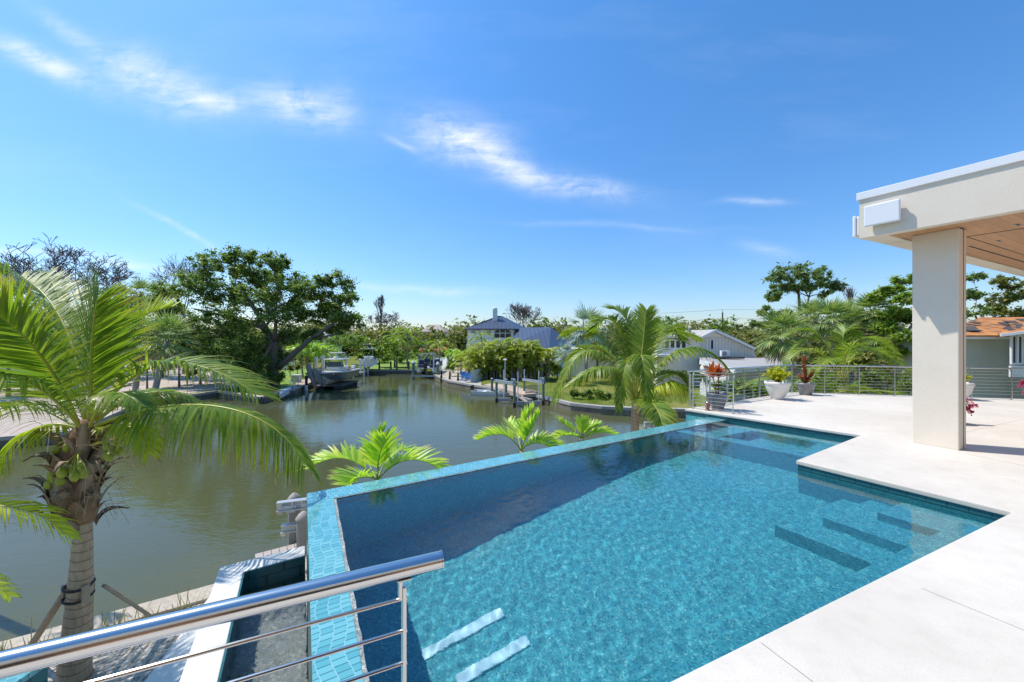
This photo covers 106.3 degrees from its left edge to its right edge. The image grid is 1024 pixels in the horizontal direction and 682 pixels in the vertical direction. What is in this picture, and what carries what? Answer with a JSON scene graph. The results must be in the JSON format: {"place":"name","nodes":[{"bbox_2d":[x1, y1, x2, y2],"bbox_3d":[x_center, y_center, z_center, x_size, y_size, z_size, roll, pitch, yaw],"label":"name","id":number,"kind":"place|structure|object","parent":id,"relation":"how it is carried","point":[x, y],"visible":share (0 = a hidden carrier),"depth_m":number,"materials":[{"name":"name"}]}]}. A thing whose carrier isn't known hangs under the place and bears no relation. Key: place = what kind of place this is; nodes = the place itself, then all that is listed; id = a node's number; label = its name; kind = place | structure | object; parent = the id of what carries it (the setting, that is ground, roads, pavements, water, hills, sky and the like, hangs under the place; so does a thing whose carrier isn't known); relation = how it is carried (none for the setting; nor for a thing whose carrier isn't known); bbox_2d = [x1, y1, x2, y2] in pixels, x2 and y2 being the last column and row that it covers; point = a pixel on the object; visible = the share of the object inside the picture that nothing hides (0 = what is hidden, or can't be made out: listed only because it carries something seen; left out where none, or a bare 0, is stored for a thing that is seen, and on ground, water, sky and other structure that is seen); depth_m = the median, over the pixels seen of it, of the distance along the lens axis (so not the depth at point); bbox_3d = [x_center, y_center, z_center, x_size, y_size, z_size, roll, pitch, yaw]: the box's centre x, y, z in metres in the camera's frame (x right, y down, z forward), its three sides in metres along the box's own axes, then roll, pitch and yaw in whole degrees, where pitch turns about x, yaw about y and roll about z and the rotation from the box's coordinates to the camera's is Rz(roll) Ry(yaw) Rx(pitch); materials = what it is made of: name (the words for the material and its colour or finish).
{"place":"outdoors","nodes":[
{"label":"outdoors","id":0,"kind":"place"},
{"bbox_2d":[144,598,306,681],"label":"path","id":1,"kind":"structure","parent":0,"point":[180,646],"depth_m":5.05,"materials":[{"name":"concrete"}]},
{"bbox_2d":[278,369,306,389],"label":"lawn","id":2,"kind":"structure","parent":0,"point":[286,384],"depth_m":43.99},
{"bbox_2d":[142,242,371,386],"bbox_3d":[-24.503,-2.335,36.079,21.176,13.539,8.149,0,0,0],"label":"oak tree","id":3,"kind":"object","parent":2,"relation":"on","point":[269,351],"visible":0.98,"depth_m":35.73,"materials":[{"name":"green plant"}]},
{"bbox_2d":[0,372,685,641],"bbox_3d":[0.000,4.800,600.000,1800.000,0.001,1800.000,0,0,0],"label":"canal water","id":4,"kind":"structure","parent":0,"point":[193,525],"depth_m":12.85,"materials":[{"name":"liquid"}]},
{"bbox_2d":[255,543,306,558],"bbox_3d":[-4.228,4.729,8.501,2.406,0.192,1.300,0,0,-35],"label":"timber dock","id":5,"kind":"object","parent":4,"relation":"in","point":[276,550],"visible":0.1,"depth_m":8.45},
{"bbox_2d":[287,492,299,545],"bbox_3d":[-5.105,4.275,9.000,0.295,1.450,0.295,0,0,0],"label":"dock pile","id":6,"kind":"object","parent":4,"relation":"in","point":[292,518],"visible":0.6,"depth_m":8.89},
{"bbox_2d":[276,497,306,518],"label":"lift beam","id":7,"kind":"structure","parent":6,"relation":"attached to","point":[291,505],"depth_m":8.65,"materials":[{"name":"white"}]},
{"bbox_2d":[295,511,306,556],"bbox_3d":[-4.618,4.379,8.500,0.319,1.241,0.319,0,0,0],"label":"dock pile","id":8,"kind":"object","parent":4,"relation":"in","point":[301,528],"visible":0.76,"depth_m":8.38,"materials":[{"name":"wood"}]},
{"bbox_2d":[305,355,358,389],"bbox_3d":[-18.975,3.334,39.939,4.393,3.532,5.756,0,0,-6],"label":"boat lift","id":9,"kind":"object","parent":4,"relation":"on","point":[314,375],"visible":0.94,"depth_m":37.63,"materials":[{"name":"white"}]},
{"bbox_2d":[320,352,360,383],"bbox_3d":[-18.457,2.776,40.713,2.660,3.132,8.430,0,0,-6],"label":"motor boat","id":10,"kind":"object","parent":9,"relation":"on","point":[334,372],"visible":0.93,"depth_m":39.43,"materials":[{"name":"white"}]},
{"bbox_2d":[345,356,377,376],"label":"boat lift","id":11,"kind":"object","parent":4,"relation":"in","point":[360,365],"visible":0.41,"depth_m":52.38,"materials":[{"name":"white"}]},
{"bbox_2d":[358,344,377,366],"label":"motor boat","id":12,"kind":"object","parent":11,"relation":"on","point":[370,361],"visible":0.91,"depth_m":53.38,"materials":[{"name":"white"}]},
{"bbox_2d":[412,356,438,378],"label":"boat lift","id":13,"kind":"object","parent":4,"relation":"in","point":[413,369],"visible":0.88,"depth_m":48.43,"materials":[{"name":"white"}]},
{"bbox_2d":[416,353,442,373],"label":"pontoon boat","id":14,"kind":"object","parent":13,"relation":"on","point":[424,365],"visible":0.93,"depth_m":50.19,"materials":[{"name":"silver metal"}]},
{"bbox_2d":[484,383,537,398],"bbox_3d":[-0.105,4.640,34.167,2.230,0.920,8.810,0,0,-27],"label":"timber dock","id":15,"kind":"object","parent":4,"relation":"in","point":[521,392],"visible":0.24,"depth_m":32.44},
{"bbox_2d":[494,369,545,407],"bbox_3d":[0.220,3.688,30.294,3.293,2.824,5.886,0,0,-20],"label":"boat lift","id":16,"kind":"object","parent":4,"relation":"in","point":[514,383],"visible":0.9,"depth_m":29.06,"materials":[{"name":"grey"}]},
{"bbox_2d":[370,359,416,368],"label":"lawn","id":17,"kind":"structure","parent":0,"point":[388,365],"depth_m":67.32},
{"bbox_2d":[378,341,409,367],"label":"leafy tree","id":18,"kind":"object","parent":17,"relation":"on","point":[393,349],"visible":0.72,"depth_m":61.72,"materials":[{"name":"green plant"}]},
{"bbox_2d":[390,325,424,368],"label":"coconut palm","id":19,"kind":"object","parent":17,"relation":"on","point":[411,336],"visible":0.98,"depth_m":59.87,"materials":[{"name":"green plant"}]},
{"bbox_2d":[408,337,445,360],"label":"leafy tree","id":20,"kind":"object","parent":17,"relation":"on","point":[412,356],"visible":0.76,"depth_m":65.66,"materials":[{"name":"green plant"}]},
{"bbox_2d":[416,325,451,359],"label":"leafy tree","id":21,"kind":"object","parent":17,"relation":"on","point":[428,336],"visible":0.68,"depth_m":69.59,"materials":[{"name":"green plant"}]},
{"bbox_2d":[0,351,865,434],"bbox_3d":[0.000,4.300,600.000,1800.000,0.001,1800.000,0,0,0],"label":"ground","id":22,"kind":"structure","parent":0,"point":[552,381],"depth_m":35.51,"materials":[{"name":"green plant"}]},
{"bbox_2d":[0,388,72,435],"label":"paved yard","id":23,"kind":"structure","parent":22,"relation":"on","point":[10,431],"depth_m":20.75,"materials":[{"name":"concrete"}]},
{"bbox_2d":[4,256,89,310],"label":"bare tree","id":24,"kind":"object","parent":22,"relation":"on","point":[40,276],"visible":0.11,"depth_m":50.40,"materials":[{"name":"grey plant"}]},
{"bbox_2d":[0,390,265,448],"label":"seawall","id":25,"kind":"object","parent":22,"relation":"on","point":[5,440],"visible":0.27,"depth_m":28.79,"materials":[{"name":"concrete"}]},
{"bbox_2d":[36,366,237,419],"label":"sand lot","id":26,"kind":"structure","parent":22,"relation":"on","point":[171,382],"depth_m":37.92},
{"bbox_2d":[0,232,140,317],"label":"bare tree","id":27,"kind":"object","parent":26,"relation":"on","point":[61,265],"visible":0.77,"depth_m":44.57,"materials":[{"name":"grey plant"}]},
{"bbox_2d":[108,312,163,389],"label":"cabbage palm","id":28,"kind":"object","parent":26,"relation":"on","point":[135,386],"visible":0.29,"depth_m":27.32,"materials":[{"name":"green plant"}]},
{"bbox_2d":[125,276,151,374],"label":"cabbage palm","id":29,"kind":"object","parent":26,"relation":"on","point":[139,283],"visible":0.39,"depth_m":47.59,"materials":[{"name":"green plant"}]},
{"bbox_2d":[148,254,209,373],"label":"bare tree","id":30,"kind":"object","parent":26,"relation":"on","point":[174,271],"visible":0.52,"depth_m":49.29,"materials":[{"name":"grey plant"}]},
{"bbox_2d":[175,333,225,384],"bbox_3d":[-31.440,1.664,38.055,5.570,5.503,4.720,0,0,0],"label":"shrub","id":31,"kind":"object","parent":26,"relation":"on","point":[195,372],"visible":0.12,"depth_m":37.52,"materials":[{"name":"green plant"}]},
{"bbox_2d":[197,351,265,380],"bbox_3d":[-25.454,2.676,35.941,5.387,3.480,4.058,0,0,12],"label":"shrub","id":32,"kind":"object","parent":26,"relation":"on","point":[237,363],"visible":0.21,"depth_m":34.84,"materials":[{"name":"green plant"}]},
{"bbox_2d":[0,559,306,650],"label":"seawall","id":33,"kind":"object","parent":22,"relation":"on","point":[165,602],"visible":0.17,"depth_m":6.07,"materials":[{"name":"concrete"}]},
{"bbox_2d":[133,308,205,393],"bbox_3d":[-23.315,0.967,26.113,4.332,6.948,4.478,0,0,0],"label":"cabbage palm","id":34,"kind":"object","parent":22,"relation":"on","point":[168,324],"visible":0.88,"depth_m":25.54,"materials":[{"name":"green plant"}]},
{"bbox_2d":[48,573,306,681],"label":"gravel","id":35,"kind":"structure","parent":22,"relation":"on","point":[123,659],"depth_m":5.18,"materials":[{"name":"gravel"}]},
{"bbox_2d":[0,261,30,295],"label":"leaning palm","id":36,"kind":"object","parent":35,"relation":"on","point":[8,272],"visible":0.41,"depth_m":7.24,"materials":[{"name":"green"}]},
{"bbox_2d":[0,667,47,681],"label":"tiled planter","id":37,"kind":"object","parent":35,"relation":"on","point":[40,675],"depth_m":3.73,"materials":[{"name":"teal tile"}]},
{"bbox_2d":[0,495,82,603],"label":"young palm","id":38,"kind":"object","parent":35,"relation":"on","point":[71,531],"visible":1,"depth_m":4.44,"materials":[{"name":"green"}]},
{"bbox_2d":[0,583,208,649],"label":"dry grass","id":39,"kind":"structure","parent":35,"relation":"on","point":[102,625],"depth_m":5.64,"materials":[{"name":"plant"}]},
{"bbox_2d":[0,262,321,681],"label":"coconut palm","id":40,"kind":"object","parent":35,"relation":"on","point":[85,449],"visible":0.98,"depth_m":4.71,"materials":[{"name":"green"}]},
{"bbox_2d":[179,546,304,681],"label":"catch basin","id":41,"kind":"object","parent":35,"relation":"on","point":[235,579],"visible":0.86,"depth_m":3.69,"materials":[{"name":"paint"}]},
{"bbox_2d":[225,572,307,681],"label":"basin water","id":42,"kind":"structure","parent":41,"relation":"in","point":[252,657],"depth_m":3.26,"materials":[{"name":"white liquid"}]},
{"bbox_2d":[297,420,451,485],"bbox_3d":[-2.304,2.800,6.200,2.116,3.108,2.555,0,0,-26],"label":"christmas palm","id":43,"kind":"object","parent":35,"relation":"on","point":[379,450],"visible":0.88,"depth_m":5.78,"materials":[{"name":"green"}]},
{"bbox_2d":[473,401,565,452],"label":"christmas palm","id":44,"kind":"object","parent":35,"relation":"on","point":[522,428],"visible":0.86,"depth_m":7.57,"materials":[{"name":"green"}]},
{"bbox_2d":[550,415,619,441],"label":"christmas palm","id":45,"kind":"object","parent":35,"relation":"on","point":[584,424],"visible":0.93,"depth_m":8.71,"materials":[{"name":"green"}]},
{"bbox_2d":[549,302,730,431],"bbox_3d":[4.300,1.515,12.136,6.435,5.684,5.902,0,0,0],"label":"coconut palm","id":46,"kind":"object","parent":35,"relation":"on","point":[641,361],"visible":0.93,"depth_m":11.76,"materials":[{"name":"green"}]},
{"bbox_2d":[306,411,1003,681],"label":"swimming pool","id":47,"kind":"structure","parent":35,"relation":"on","point":[326,553],"depth_m":3.82,"materials":[{"name":"teal tile"}]},
{"bbox_2d":[336,420,995,681],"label":"pool water","id":48,"kind":"structure","parent":47,"relation":"in","point":[670,556],"depth_m":3.34,"materials":[{"name":"teal liquid"}]},
{"bbox_2d":[735,364,905,395],"bbox_3d":[11.797,2.586,14.465,6.122,3.556,1.826,0,0,0],"label":"shrub","id":49,"kind":"object","parent":35,"relation":"on","point":[832,390],"visible":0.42,"depth_m":14.27,"materials":[{"name":"green plant"}]},
{"bbox_2d":[778,321,911,395],"bbox_3d":[14.088,1.749,15.943,7.408,5.225,3.944,0,0,0],"label":"coconut palm","id":50,"kind":"object","parent":35,"relation":"on","point":[847,355],"visible":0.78,"depth_m":15.94,"materials":[{"name":"green plant"}]},
{"bbox_2d":[847,370,890,394],"bbox_3d":[18.389,2.899,19.944,2.081,3.002,1.560,0,0,0],"label":"shrub","id":51,"kind":"object","parent":35,"relation":"on","point":[867,379],"visible":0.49,"depth_m":19.70,"materials":[{"name":"green plant"}]},
{"bbox_2d":[861,357,911,394],"bbox_3d":[20.477,2.652,21.101,2.381,3.503,1.913,0,0,0],"label":"shrub","id":52,"kind":"object","parent":35,"relation":"on","point":[880,361],"visible":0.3,"depth_m":20.97,"materials":[{"name":"green plant"}]},
{"bbox_2d":[883,371,911,395],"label":"shrub","id":53,"kind":"object","parent":35,"relation":"on","point":[903,382],"visible":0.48,"depth_m":19.83,"materials":[{"name":"green plant"}]},
{"bbox_2d":[257,384,309,403],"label":"seawall","id":54,"kind":"object","parent":22,"relation":"on","point":[291,391],"visible":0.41,"depth_m":33.62,"materials":[{"name":"concrete"}]},
{"bbox_2d":[319,332,363,362],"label":"leafy tree","id":55,"kind":"object","parent":22,"relation":"on","point":[332,342],"visible":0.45,"depth_m":57.87,"materials":[{"name":"green plant"}]},
{"bbox_2d":[339,334,376,370],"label":"leafy tree","id":56,"kind":"object","parent":22,"relation":"on","point":[360,340],"visible":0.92,"depth_m":56.04,"materials":[{"name":"green plant"}]},
{"bbox_2d":[311,370,416,384],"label":"seawall","id":57,"kind":"object","parent":22,"relation":"on","point":[385,372],"visible":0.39,"depth_m":56.60,"materials":[{"name":"concrete"}]},
{"bbox_2d":[366,336,397,368],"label":"leafy tree","id":58,"kind":"object","parent":22,"relation":"on","point":[379,354],"visible":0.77,"depth_m":57.51,"materials":[{"name":"green plant"}]},
{"bbox_2d":[367,310,402,354],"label":"bare tree","id":59,"kind":"object","parent":22,"relation":"on","point":[377,319],"visible":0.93,"depth_m":118.93,"materials":[{"name":"grey plant"}]},
{"bbox_2d":[438,326,466,362],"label":"leafy tree","id":60,"kind":"object","parent":22,"relation":"on","point":[455,336],"visible":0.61,"depth_m":70.19,"materials":[{"name":"green plant"}]},
{"bbox_2d":[467,339,511,378],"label":"areca palm","id":61,"kind":"object","parent":22,"relation":"on","point":[493,350],"visible":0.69,"depth_m":42.95,"materials":[{"name":"green"}]},
{"bbox_2d":[484,337,532,379],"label":"areca palm","id":62,"kind":"object","parent":22,"relation":"on","point":[503,351],"visible":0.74,"depth_m":42.42,"materials":[{"name":"green"}]},
{"bbox_2d":[10,314,1023,355],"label":"tree line","id":63,"kind":"object","parent":22,"relation":"on","point":[465,333],"visible":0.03,"depth_m":113.02,"materials":[{"name":"green plant"}]},
{"bbox_2d":[503,302,540,326],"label":"bare tree","id":64,"kind":"object","parent":22,"relation":"on","point":[525,310],"visible":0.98,"depth_m":84.22,"materials":[{"name":"grey plant"}]},
{"bbox_2d":[501,339,549,380],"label":"areca palm","id":65,"kind":"object","parent":22,"relation":"on","point":[529,344],"visible":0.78,"depth_m":41.81,"materials":[{"name":"green"}]},
{"bbox_2d":[517,347,562,380],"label":"areca palm","id":66,"kind":"object","parent":22,"relation":"on","point":[547,356],"visible":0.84,"depth_m":41.27,"materials":[{"name":"green"}]},
{"bbox_2d":[426,371,687,417],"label":"seawall","id":67,"kind":"object","parent":22,"relation":"on","point":[592,408],"visible":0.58,"depth_m":26.16,"materials":[{"name":"concrete"}]},
{"bbox_2d":[553,341,574,384],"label":"silver palm","id":68,"kind":"object","parent":22,"relation":"on","point":[565,348],"visible":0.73,"depth_m":37.83,"materials":[{"name":"green plant"}]},
{"bbox_2d":[548,348,612,375],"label":"white annex","id":69,"kind":"object","parent":22,"relation":"on","point":[580,368],"visible":0.05,"depth_m":47.06,"materials":[{"name":"white"}]},
{"bbox_2d":[561,302,613,381],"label":"silver palm","id":70,"kind":"object","parent":22,"relation":"on","point":[583,313],"visible":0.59,"depth_m":39.39,"materials":[{"name":"green plant"}]},
{"bbox_2d":[549,384,701,403],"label":"long grass","id":71,"kind":"structure","parent":22,"relation":"on","point":[683,401],"depth_m":28.09,"materials":[{"name":"green plant"}]},
{"bbox_2d":[635,328,755,385],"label":"white house","id":72,"kind":"structure","parent":22,"relation":"on","point":[717,341],"depth_m":37.86,"materials":[{"name":"white"}]},
{"bbox_2d":[710,315,742,338],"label":"leafy tree","id":73,"kind":"object","parent":22,"relation":"on","point":[722,327],"visible":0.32,"depth_m":66.61,"materials":[{"name":"green plant"}]},
{"bbox_2d":[726,323,761,338],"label":"leafy tree","id":74,"kind":"object","parent":22,"relation":"on","point":[732,333],"visible":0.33,"depth_m":63.18,"materials":[{"name":"green plant"}]},
{"bbox_2d":[699,356,801,400],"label":"metal roof building","id":75,"kind":"structure","parent":22,"relation":"on","point":[747,362],"depth_m":28.78,"materials":[{"name":"white"}]},
{"bbox_2d":[736,329,796,357],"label":"leafy tree","id":76,"kind":"object","parent":22,"relation":"on","point":[746,337],"visible":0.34,"depth_m":39.78,"materials":[{"name":"green plant"}]},
{"bbox_2d":[747,304,804,338],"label":"pine tree","id":77,"kind":"object","parent":22,"relation":"on","point":[753,323],"visible":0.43,"depth_m":43.66,"materials":[{"name":"green plant"}]},
{"bbox_2d":[745,304,816,380],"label":"cabbage palm","id":78,"kind":"object","parent":22,"relation":"on","point":[779,348],"visible":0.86,"depth_m":21.65,"materials":[{"name":"green plant"}]},
{"bbox_2d":[761,260,850,375],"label":"pine tree","id":79,"kind":"object","parent":22,"relation":"on","point":[807,286],"visible":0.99,"depth_m":47.66,"materials":[{"name":"green plant"}]},
{"bbox_2d":[786,336,828,370],"bbox_3d":[21.255,1.997,27.743,2.364,4.806,3.143,0,0,-21],"label":"shrub","id":80,"kind":"object","parent":22,"relation":"on","point":[815,343],"visible":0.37,"depth_m":27.29,"materials":[{"name":"green plant"}]},
{"bbox_2d":[790,295,841,366],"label":"cabbage palm","id":81,"kind":"object","parent":22,"relation":"on","point":[806,310],"visible":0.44,"depth_m":29.70,"materials":[{"name":"green plant"}]},
{"bbox_2d":[803,294,863,392],"bbox_3d":[23.259,0.469,27.976,4.243,7.880,3.819,0,0,0],"label":"cabbage palm","id":82,"kind":"object","parent":22,"relation":"on","point":[833,308],"visible":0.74,"depth_m":27.66,"materials":[{"name":"green plant"}]},
{"bbox_2d":[831,305,866,392],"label":"cabbage palm","id":83,"kind":"object","parent":22,"relation":"on","point":[850,373],"visible":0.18,"depth_m":29.73,"materials":[{"name":"green plant"}]},
{"bbox_2d":[823,346,882,392],"bbox_3d":[23.152,2.341,26.108,3.300,4.123,3.028,0,0,29],"label":"shrub","id":84,"kind":"object","parent":22,"relation":"on","point":[867,357],"visible":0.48,"depth_m":25.70,"materials":[{"name":"green plant"}]},
{"bbox_2d":[843,291,902,394],"bbox_3d":[25.413,0.326,26.962,3.879,8.163,3.491,0,0,0],"label":"cabbage palm","id":85,"kind":"object","parent":22,"relation":"on","point":[861,302],"visible":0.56,"depth_m":26.88,"materials":[{"name":"green plant"}]},
{"bbox_2d":[858,317,910,394],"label":"cabbage palm","id":86,"kind":"object","parent":22,"relation":"on","point":[883,335],"visible":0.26,"depth_m":25.84,"materials":[{"name":"green plant"}]},
{"bbox_2d":[863,273,975,356],"bbox_3d":[26.708,-0.026,25.522,7.741,8.861,3.441,0,0,-21],"label":"leafy tree","id":87,"kind":"object","parent":22,"relation":"on","point":[902,298],"visible":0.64,"depth_m":24.77,"materials":[{"name":"green plant"}]},
{"bbox_2d":[866,314,1023,398],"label":"orange roof house","id":88,"kind":"structure","parent":22,"relation":"on","point":[994,341],"depth_m":19.50,"materials":[{"name":"white"}]},
{"bbox_2d":[1015,335,1023,363],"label":"window","id":89,"kind":"structure","parent":88,"relation":"in","point":[1019,339],"depth_m":18.40,"materials":[{"name":"white"}]},
{"bbox_2d":[966,271,996,318],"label":"leafy tree","id":90,"kind":"object","parent":22,"relation":"on","point":[975,294],"visible":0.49,"depth_m":31.75,"materials":[{"name":"green plant"}]},
{"bbox_2d":[983,273,1023,316],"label":"leafy tree","id":91,"kind":"object","parent":22,"relation":"on","point":[1009,298],"visible":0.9,"depth_m":33.80,"materials":[{"name":"green plant"}]},
{"bbox_2d":[439,367,480,384],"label":"patio","id":92,"kind":"structure","parent":0,"point":[445,373],"depth_m":47.82,"materials":[{"name":"concrete"}]},
{"bbox_2d":[450,348,500,378],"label":"areca palm","id":93,"kind":"object","parent":92,"relation":"on","point":[467,361],"visible":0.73,"depth_m":43.16,"materials":[{"name":"green"}]},
{"bbox_2d":[0,0,1023,331],"label":"sky","id":94,"kind":"structure","parent":0,"point":[455,159],"materials":[{"name":"blue"}]},
{"bbox_2d":[464,307,576,369],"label":"blue roof house","id":95,"kind":"structure","parent":0,"point":[501,327],"depth_m":58.43,"materials":[{"name":"white"}]},
{"bbox_2d":[672,392,1023,681],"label":"pool deck","id":96,"kind":"structure","parent":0,"point":[953,611],"depth_m":2.73,"materials":[{"name":"grey"}]},
{"bbox_2d":[0,550,443,681],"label":"cable railing","id":97,"kind":"object","parent":96,"relation":"on","point":[18,660],"visible":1,"depth_m":1.14,"materials":[{"name":"silver metal"}]},
{"bbox_2d":[692,371,734,413],"bbox_3d":[4.880,1.232,9.341,0.112,0.934,0.989,0,0,-41],"label":"cable railing","id":98,"kind":"object","parent":96,"relation":"on","point":[693,378],"visible":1,"depth_m":9.40,"materials":[{"name":"silver metal"}]},
{"bbox_2d":[700,360,730,409],"bbox_3d":[5.056,1.081,9.535,0.757,1.239,0.752,0,0,0],"label":"potted cordyline","id":99,"kind":"object","parent":96,"relation":"on","point":[716,368],"visible":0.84,"depth_m":9.46,"materials":[{"name":"ceramic"}]},
{"bbox_2d":[761,365,793,399],"bbox_3d":[7.730,1.200,11.217,0.767,1.000,0.771,0,0,0],"label":"potted shrub","id":100,"kind":"object","parent":96,"relation":"on","point":[777,387],"visible":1,"depth_m":11.08,"materials":[{"name":"ceramic"}]},
{"bbox_2d":[795,354,815,394],"bbox_3d":[9.309,1.046,12.143,0.577,1.308,0.524,0,0,0],"label":"potted crown of thorns","id":101,"kind":"object","parent":96,"relation":"on","point":[805,386],"visible":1,"depth_m":12.09,"materials":[{"name":"ceramic"}]},
{"bbox_2d":[687,364,1023,406],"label":"cable railing","id":102,"kind":"object","parent":96,"relation":"on","point":[824,374],"visible":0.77,"depth_m":11.42,"materials":[{"name":"silver metal"}]},
{"bbox_2d":[912,228,965,449],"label":"column","id":103,"kind":"structure","parent":96,"relation":"on","point":[938,338],"depth_m":6.14,"materials":[{"name":"paint"}]},
{"bbox_2d":[856,151,1023,276],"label":"terrace roof","id":104,"kind":"structure","parent":103,"relation":"on","point":[981,203],"depth_m":5.83,"materials":[{"name":"paint"}]},
{"bbox_2d":[864,199,900,226],"bbox_3d":[5.995,-2.058,6.210,0.130,0.345,0.440,0,0,-31],"label":"wall speaker","id":105,"kind":"object","parent":104,"relation":"attached to","point":[882,213],"depth_m":6.16,"materials":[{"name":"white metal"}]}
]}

